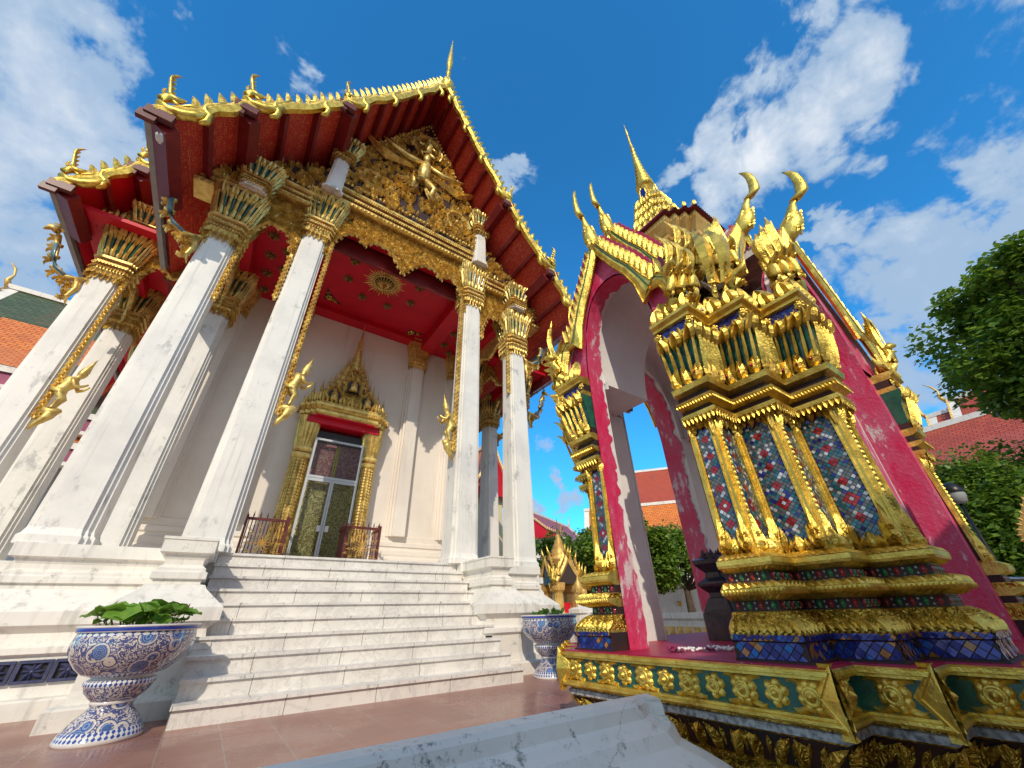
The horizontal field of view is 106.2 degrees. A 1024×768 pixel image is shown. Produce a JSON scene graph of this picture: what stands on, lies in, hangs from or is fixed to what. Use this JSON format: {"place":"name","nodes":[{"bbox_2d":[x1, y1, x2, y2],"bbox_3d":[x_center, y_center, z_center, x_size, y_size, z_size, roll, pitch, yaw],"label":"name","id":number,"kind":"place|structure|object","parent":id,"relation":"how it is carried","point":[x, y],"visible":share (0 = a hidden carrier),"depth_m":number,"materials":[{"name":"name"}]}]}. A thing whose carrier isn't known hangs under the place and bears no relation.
{"place":"outdoors","nodes":[
{"label":"outdoors","id":0,"kind":"place"},
{"bbox_2d":[0,674,579,767],"bbox_3d":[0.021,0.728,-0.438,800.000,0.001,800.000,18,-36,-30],"label":"paved courtyard ground","id":1,"kind":"structure","parent":0,"point":[260,742],"depth_m":3.43,"materials":[{"name":"tile"}]},
{"bbox_2d":[0,261,114,560],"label":"green roofed hall","id":2,"kind":"structure","parent":1,"relation":"on","point":[28,317],"depth_m":19.05,"materials":[{"name":"paint"}]},
{"bbox_2d":[49,623,201,748],"bbox_3d":[-3.658,2.762,3.608,0.956,0.858,0.956,3,-31,-7],"label":"porcelain pot","id":3,"kind":"object","parent":1,"relation":"on","point":[119,666],"visible":1,"depth_m":3.41,"materials":[{"name":"ceramic"}]},
{"bbox_2d":[80,599,201,625],"bbox_3d":[-3.700,2.343,3.837,0.874,0.349,0.838,-19,-35,27],"label":"lotus plant","id":4,"kind":"object","parent":3,"relation":"in","point":[159,611],"visible":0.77,"depth_m":3.71,"materials":[{"name":"green plant"}]},
{"bbox_2d":[0,42,571,735],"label":"temple hall","id":5,"kind":"structure","parent":1,"relation":"on","point":[322,320],"depth_m":8.94,"materials":[{"name":"paint"}]},
{"bbox_2d":[235,512,290,554],"bbox_3d":[-5.862,3.715,8.977,0.918,1.260,0.766,18,-36,-30],"label":"iron railing","id":6,"kind":"object","parent":5,"relation":"on","point":[283,535],"visible":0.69,"depth_m":8.79,"materials":[{"name":"gold metal"}]},
{"bbox_2d":[263,327,387,558],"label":"door","id":7,"kind":"structure","parent":5,"relation":"in","point":[327,484],"depth_m":11.15,"materials":[{"name":"gold metal"}]},
{"bbox_2d":[335,521,381,559],"bbox_3d":[-4.051,4.320,10.069,0.918,1.260,0.766,18,-36,-30],"label":"iron railing","id":8,"kind":"object","parent":5,"relation":"on","point":[342,541],"visible":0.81,"depth_m":9.92,"materials":[{"name":"gold metal"}]},
{"bbox_2d":[477,446,502,555],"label":"hall","id":9,"kind":"structure","parent":1,"relation":"on","point":[500,486],"depth_m":23.41,"materials":[{"name":"paint"}]},
{"bbox_2d":[259,693,732,767],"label":"balustrade","id":10,"kind":"object","parent":1,"relation":"on","point":[638,731],"visible":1,"depth_m":1.65,"materials":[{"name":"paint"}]},
{"bbox_2d":[535,538,542,568],"bbox_3d":[1.497,11.914,23.187,3.171,5.123,3.740,18,-36,-30],"label":"leafy tree","id":11,"kind":"object","parent":1,"relation":"on","point":[540,561],"visible":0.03,"depth_m":23.82,"materials":[{"name":"green plant"}]},
{"bbox_2d":[521,614,576,679],"bbox_3d":[0.622,4.236,6.248,0.937,0.841,0.937,1,-31,-4],"label":"porcelain pot","id":12,"kind":"object","parent":1,"relation":"on","point":[548,635],"visible":0.79,"depth_m":6.04,"materials":[{"name":"ceramic"}]},
{"bbox_2d":[531,607,568,614],"bbox_3d":[0.620,3.902,6.451,0.660,0.329,0.685,-12,-32,16],"label":"potted plant","id":13,"kind":"object","parent":12,"relation":"in","point":[546,611],"visible":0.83,"depth_m":6.35,"materials":[{"name":"green plant"}]},
{"bbox_2d":[533,511,580,558],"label":"red roofed hall","id":14,"kind":"structure","parent":1,"relation":"on","point":[542,523],"depth_m":45.65,"materials":[{"name":"tile"}]},
{"bbox_2d":[539,518,586,612],"bbox_3d":[1.932,7.518,15.182,1.840,4.350,1.840,10,-33,-18],"label":"gilded shrine","id":15,"kind":"object","parent":1,"relation":"on","point":[561,570],"visible":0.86,"depth_m":14.82,"materials":[{"name":"paint"}]},
{"bbox_2d":[536,525,594,593],"bbox_3d":[3.248,9.575,19.285,4.128,5.022,4.800,-8,-31,10],"label":"leafy tree","id":16,"kind":"object","parent":1,"relation":"on","point":[585,553],"visible":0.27,"depth_m":18.67,"materials":[{"name":"green plant"}]},
{"bbox_2d":[569,577,591,642],"bbox_3d":[2.048,6.759,11.505,0.560,1.860,0.560,18,-36,-30],"label":"lotus bud post","id":17,"kind":"object","parent":1,"relation":"on","point":[581,612],"visible":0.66,"depth_m":11.33,"materials":[{"name":"paint"}]},
{"bbox_2d":[581,586,592,611],"bbox_3d":[2.265,6.988,11.800,0.560,1.760,0.560,18,-36,-30],"label":"lotus bud post","id":18,"kind":"object","parent":1,"relation":"on","point":[584,591],"visible":0.15,"depth_m":11.99,"materials":[{"name":"paint"}]},
{"bbox_2d":[584,500,693,580],"bbox_3d":[12.878,15.297,33.714,12.000,9.560,5.000,-10,-32,14],"label":"orange roofed gallery","id":19,"kind":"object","parent":1,"relation":"on","point":[655,513],"visible":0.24,"depth_m":35.01,"materials":[{"name":"tile"}]},
{"bbox_2d":[643,514,685,610],"bbox_3d":[5.828,7.941,16.399,2.858,4.742,3.211,18,-36,-30],"label":"leafy tree","id":20,"kind":"object","parent":1,"relation":"on","point":[666,558],"visible":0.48,"depth_m":15.79,"materials":[{"name":"green plant"}]},
{"bbox_2d":[647,519,696,612],"bbox_3d":[8.768,9.760,20.130,3.605,5.321,3.813,18,-36,-30],"label":"leafy tree","id":21,"kind":"object","parent":1,"relation":"on","point":[677,534],"visible":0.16,"depth_m":19.73,"materials":[{"name":"green plant"}]},
{"bbox_2d":[662,612,706,634],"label":"wall","id":22,"kind":"structure","parent":1,"relation":"on","point":[683,623],"depth_m":8.02,"materials":[{"name":"paint"}]},
{"bbox_2d":[542,126,1023,767],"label":"gilded pavilion","id":23,"kind":"structure","parent":1,"relation":"on","point":[870,590],"depth_m":2.77,"materials":[{"name":"gold metal"}]},
{"bbox_2d":[570,258,722,649],"bbox_3d":[1.769,0.309,3.955,1.690,3.944,1.600,18,-36,-30],"label":"doorway","id":24,"kind":"structure","parent":23,"relation":"in","point":[617,334],"depth_m":4.30,"materials":[{"name":"red paint"}]},
{"bbox_2d":[610,336,718,640],"bbox_3d":[2.114,0.810,4.806,2.480,3.944,1.235,18,-36,-30],"label":"doorway","id":25,"kind":"structure","parent":23,"relation":"in","point":[697,525],"depth_m":4.99,"materials":[{"name":"red paint"}]},
{"bbox_2d":[667,645,734,651],"bbox_3d":[1.287,1.792,2.608,0.464,0.039,0.155,-3,-31,2],"label":"flower garland","id":26,"kind":"object","parent":23,"relation":"on","point":[708,648],"visible":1,"depth_m":2.57,"materials":[{"name":"white plant"}]},
{"bbox_2d":[692,548,733,640],"bbox_3d":[2.010,1.992,3.680,0.328,0.764,0.328,18,-36,-30],"label":"stone stand","id":27,"kind":"object","parent":23,"relation":"on","point":[718,610],"visible":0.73,"depth_m":3.59,"materials":[{"name":"stone"}]},
{"bbox_2d":[761,271,1022,639],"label":"doorway","id":28,"kind":"structure","parent":23,"relation":"in","point":[904,474],"depth_m":3.42,"materials":[{"name":"red paint"}]},
{"bbox_2d":[903,229,1023,423],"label":"broadleaf tree","id":29,"kind":"object","parent":1,"relation":"on","point":[990,338],"visible":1,"depth_m":6.78,"materials":[{"name":"green plant"}]},
{"bbox_2d":[923,411,1023,472],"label":"red roofed hall","id":30,"kind":"structure","parent":1,"relation":"on","point":[956,432],"depth_m":17.27,"materials":[{"name":"tile"}]},
{"bbox_2d":[943,482,1006,575],"bbox_3d":[5.731,2.231,4.472,0.230,2.200,0.230,18,-36,-30],"label":"garden lamp","id":31,"kind":"object","parent":1,"relation":"on","point":[957,494],"visible":0.75,"depth_m":4.87,"materials":[{"name":"grey metal"}]},
{"bbox_2d":[932,434,1023,598],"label":"clipped tree","id":32,"kind":"object","parent":1,"relation":"on","point":[991,485],"visible":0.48,"depth_m":5.89,"materials":[{"name":"green plant"}]},
{"bbox_2d":[1010,577,1023,580],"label":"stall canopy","id":33,"kind":"object","parent":1,"relation":"on","point":[1017,578],"depth_m":4.72,"materials":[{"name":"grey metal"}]},
{"bbox_2d":[1015,495,1023,541],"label":"leaf frame","id":34,"kind":"object","parent":1,"relation":"on","point":[1020,529],"visible":1,"depth_m":4.49,"materials":[{"name":"gold metal"}]},
{"bbox_2d":[0,0,1023,532],"label":"sky","id":35,"kind":"structure","parent":0,"point":[902,121],"materials":[{"name":"blue"}]},
{"bbox_2d":[635,467,674,502],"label":"red roofed hall","id":36,"kind":"structure","parent":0,"point":[654,485],"depth_m":44.68,"materials":[{"name":"tile"}]},
{"bbox_2d":[658,582,701,612],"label":"wall","id":37,"kind":"structure","parent":0,"point":[672,602],"depth_m":21.77,"materials":[{"name":"paint"}]},
{"bbox_2d":[918,385,984,425],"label":"red roofed hall","id":38,"kind":"structure","parent":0,"point":[947,413],"depth_m":24.97,"materials":[{"name":"paint"}]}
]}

